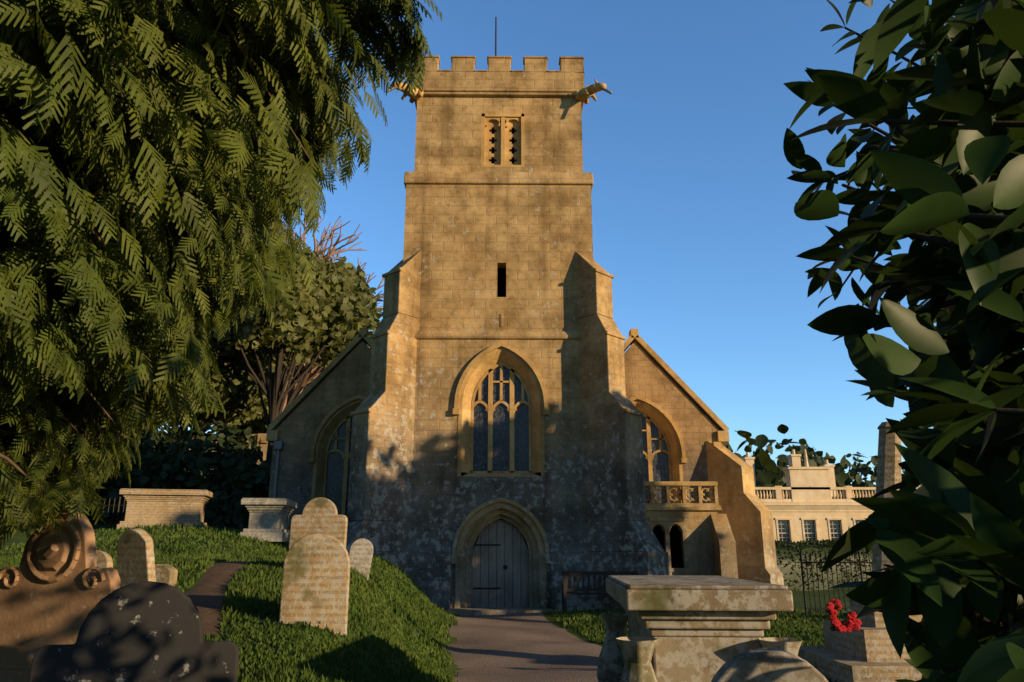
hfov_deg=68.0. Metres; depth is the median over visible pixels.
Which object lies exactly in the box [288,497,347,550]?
gravestone
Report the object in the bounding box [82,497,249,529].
iron railing
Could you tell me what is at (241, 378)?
holm oak tree crown
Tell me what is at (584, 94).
gargoyles
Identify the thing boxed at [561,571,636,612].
church bench
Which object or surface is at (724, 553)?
vestry dressings
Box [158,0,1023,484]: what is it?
sky
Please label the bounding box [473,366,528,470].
tower glass
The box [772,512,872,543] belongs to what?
house walls
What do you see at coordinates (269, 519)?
chest tomb
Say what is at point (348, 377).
aisle west wall
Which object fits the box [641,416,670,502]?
aisle glass
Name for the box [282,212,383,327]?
bare tree
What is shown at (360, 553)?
small grey headstone
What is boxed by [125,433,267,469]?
stone retaining wall
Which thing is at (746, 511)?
aisle dressings
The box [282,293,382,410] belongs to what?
bare tree
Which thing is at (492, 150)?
louver openings
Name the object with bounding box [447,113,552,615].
tower dressings
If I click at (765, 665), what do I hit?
headstone
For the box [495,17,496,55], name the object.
tower rod
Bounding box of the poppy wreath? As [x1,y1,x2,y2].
[826,599,861,632]
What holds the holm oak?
on the terrain at (798, 596)
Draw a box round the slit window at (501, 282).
[497,268,505,296]
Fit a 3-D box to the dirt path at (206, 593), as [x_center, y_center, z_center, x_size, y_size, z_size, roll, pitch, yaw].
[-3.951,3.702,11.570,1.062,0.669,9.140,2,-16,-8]
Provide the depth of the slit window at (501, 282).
22.27 m
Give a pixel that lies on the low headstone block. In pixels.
(166, 574)
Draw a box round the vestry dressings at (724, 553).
[644,481,737,577]
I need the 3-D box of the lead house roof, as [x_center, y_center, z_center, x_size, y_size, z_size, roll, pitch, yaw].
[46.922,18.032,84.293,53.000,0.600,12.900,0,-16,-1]
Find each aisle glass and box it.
[325,416,352,516]
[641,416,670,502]
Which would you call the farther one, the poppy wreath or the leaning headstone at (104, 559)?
the leaning headstone at (104, 559)
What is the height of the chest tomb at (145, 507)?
1.155 m
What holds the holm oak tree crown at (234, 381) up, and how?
on the terrain at (798, 596)
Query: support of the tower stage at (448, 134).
on the tower stage at (465, 240)
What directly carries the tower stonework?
on the terrain at (798, 596)
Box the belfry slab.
[485,121,520,164]
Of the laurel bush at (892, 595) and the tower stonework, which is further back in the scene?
the tower stonework
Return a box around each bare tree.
[272,361,310,391]
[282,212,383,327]
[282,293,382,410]
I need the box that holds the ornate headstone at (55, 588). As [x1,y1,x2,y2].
[0,510,120,681]
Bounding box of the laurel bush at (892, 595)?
[783,0,1023,680]
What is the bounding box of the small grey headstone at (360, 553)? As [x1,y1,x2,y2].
[349,538,372,579]
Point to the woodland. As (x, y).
(769, 472)
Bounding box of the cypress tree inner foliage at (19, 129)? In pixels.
[0,29,80,231]
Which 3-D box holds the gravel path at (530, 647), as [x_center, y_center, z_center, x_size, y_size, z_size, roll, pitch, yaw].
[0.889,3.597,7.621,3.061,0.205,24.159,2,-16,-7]
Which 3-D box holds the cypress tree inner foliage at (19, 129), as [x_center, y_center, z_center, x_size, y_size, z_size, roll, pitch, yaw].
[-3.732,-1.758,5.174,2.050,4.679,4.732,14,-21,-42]
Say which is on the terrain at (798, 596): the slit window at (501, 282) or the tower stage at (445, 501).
the tower stage at (445, 501)
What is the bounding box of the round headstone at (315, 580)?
[279,533,349,635]
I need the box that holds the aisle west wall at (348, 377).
[268,341,370,529]
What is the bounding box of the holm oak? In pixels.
[193,251,382,495]
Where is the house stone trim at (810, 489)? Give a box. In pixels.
[741,449,921,541]
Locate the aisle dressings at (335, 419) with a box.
[266,328,371,514]
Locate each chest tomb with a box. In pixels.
[116,488,213,528]
[240,498,297,541]
[597,575,801,681]
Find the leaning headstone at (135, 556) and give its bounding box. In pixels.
[116,528,155,586]
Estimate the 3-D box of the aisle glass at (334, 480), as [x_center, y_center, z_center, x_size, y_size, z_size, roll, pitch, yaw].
[-4.989,3.967,24.593,2.100,3.500,0.001,0,-16,-1]
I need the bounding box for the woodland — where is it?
[723,424,933,496]
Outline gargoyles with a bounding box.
[392,79,605,103]
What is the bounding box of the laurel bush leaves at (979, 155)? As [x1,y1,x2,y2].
[783,0,1023,681]
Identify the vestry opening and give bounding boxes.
[653,525,682,567]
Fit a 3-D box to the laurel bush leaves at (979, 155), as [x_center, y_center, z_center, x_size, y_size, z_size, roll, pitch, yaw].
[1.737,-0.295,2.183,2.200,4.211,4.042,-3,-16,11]
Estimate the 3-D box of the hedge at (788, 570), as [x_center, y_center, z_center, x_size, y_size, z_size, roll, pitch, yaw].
[33.102,12.117,37.352,55.742,4.471,1.851,5,-16,-18]
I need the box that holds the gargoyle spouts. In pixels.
[385,87,611,93]
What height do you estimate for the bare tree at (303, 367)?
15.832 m
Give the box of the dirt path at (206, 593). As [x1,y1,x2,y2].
[185,560,271,634]
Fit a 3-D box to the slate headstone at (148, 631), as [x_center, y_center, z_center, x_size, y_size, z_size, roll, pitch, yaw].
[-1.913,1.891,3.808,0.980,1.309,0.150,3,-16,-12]
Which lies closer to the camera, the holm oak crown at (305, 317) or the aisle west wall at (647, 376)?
the aisle west wall at (647, 376)
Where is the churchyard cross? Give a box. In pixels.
[798,422,921,681]
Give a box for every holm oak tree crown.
[164,355,266,439]
[176,357,267,426]
[209,345,370,433]
[216,346,368,433]
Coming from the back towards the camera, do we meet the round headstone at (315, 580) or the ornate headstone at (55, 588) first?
the round headstone at (315, 580)
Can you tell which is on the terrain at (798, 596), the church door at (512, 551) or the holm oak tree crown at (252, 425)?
the holm oak tree crown at (252, 425)
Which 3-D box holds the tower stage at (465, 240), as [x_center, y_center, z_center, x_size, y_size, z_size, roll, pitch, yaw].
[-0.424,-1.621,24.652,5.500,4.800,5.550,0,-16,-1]
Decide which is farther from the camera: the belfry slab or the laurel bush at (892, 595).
the belfry slab
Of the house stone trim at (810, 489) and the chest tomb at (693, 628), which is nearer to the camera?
the chest tomb at (693, 628)
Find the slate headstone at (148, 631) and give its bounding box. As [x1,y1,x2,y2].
[28,581,238,681]
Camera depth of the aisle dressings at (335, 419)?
24.65 m
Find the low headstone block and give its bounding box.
[155,564,177,586]
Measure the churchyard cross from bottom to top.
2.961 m
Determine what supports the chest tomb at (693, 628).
on the terrain at (798, 596)
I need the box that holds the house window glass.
[778,520,862,541]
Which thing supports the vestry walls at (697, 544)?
on the terrain at (798, 596)
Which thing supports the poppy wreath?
on the churchyard cross
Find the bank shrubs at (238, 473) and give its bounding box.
[61,420,270,527]
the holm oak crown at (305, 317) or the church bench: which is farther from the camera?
the holm oak crown at (305, 317)
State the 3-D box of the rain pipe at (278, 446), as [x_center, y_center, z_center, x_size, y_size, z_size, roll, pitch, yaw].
[-7.465,5.561,23.699,0.240,4.850,0.200,0,-16,-1]
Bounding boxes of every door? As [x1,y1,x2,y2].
[472,520,528,606]
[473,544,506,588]
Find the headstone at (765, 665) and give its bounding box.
[711,648,827,681]
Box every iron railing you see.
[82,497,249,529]
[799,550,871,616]
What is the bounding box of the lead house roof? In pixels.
[759,497,858,498]
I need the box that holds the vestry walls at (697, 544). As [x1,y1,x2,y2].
[646,511,717,575]
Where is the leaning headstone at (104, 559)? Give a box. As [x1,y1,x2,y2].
[96,550,112,568]
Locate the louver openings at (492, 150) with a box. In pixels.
[489,129,516,163]
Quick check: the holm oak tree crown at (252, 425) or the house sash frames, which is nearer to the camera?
the holm oak tree crown at (252, 425)
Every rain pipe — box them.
[273,441,283,497]
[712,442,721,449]
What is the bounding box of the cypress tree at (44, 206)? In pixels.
[0,0,441,561]
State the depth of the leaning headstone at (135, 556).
8.17 m
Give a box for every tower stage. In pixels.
[403,184,592,330]
[410,340,582,607]
[414,97,582,171]
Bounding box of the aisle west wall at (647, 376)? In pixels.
[624,341,722,502]
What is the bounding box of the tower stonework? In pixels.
[346,55,668,611]
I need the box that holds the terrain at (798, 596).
[0,440,854,681]
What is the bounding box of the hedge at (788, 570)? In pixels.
[775,539,872,590]
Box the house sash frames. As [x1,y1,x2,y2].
[779,520,861,541]
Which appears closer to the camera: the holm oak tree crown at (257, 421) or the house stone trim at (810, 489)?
the holm oak tree crown at (257, 421)
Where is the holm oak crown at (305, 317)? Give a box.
[194,244,382,371]
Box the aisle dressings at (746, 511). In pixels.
[624,328,783,584]
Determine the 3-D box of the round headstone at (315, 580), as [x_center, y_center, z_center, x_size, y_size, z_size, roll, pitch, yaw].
[-1.983,2.523,7.665,0.660,1.132,0.138,1,-16,-4]
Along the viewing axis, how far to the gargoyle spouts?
22.86 m
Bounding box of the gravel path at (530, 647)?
[441,613,601,681]

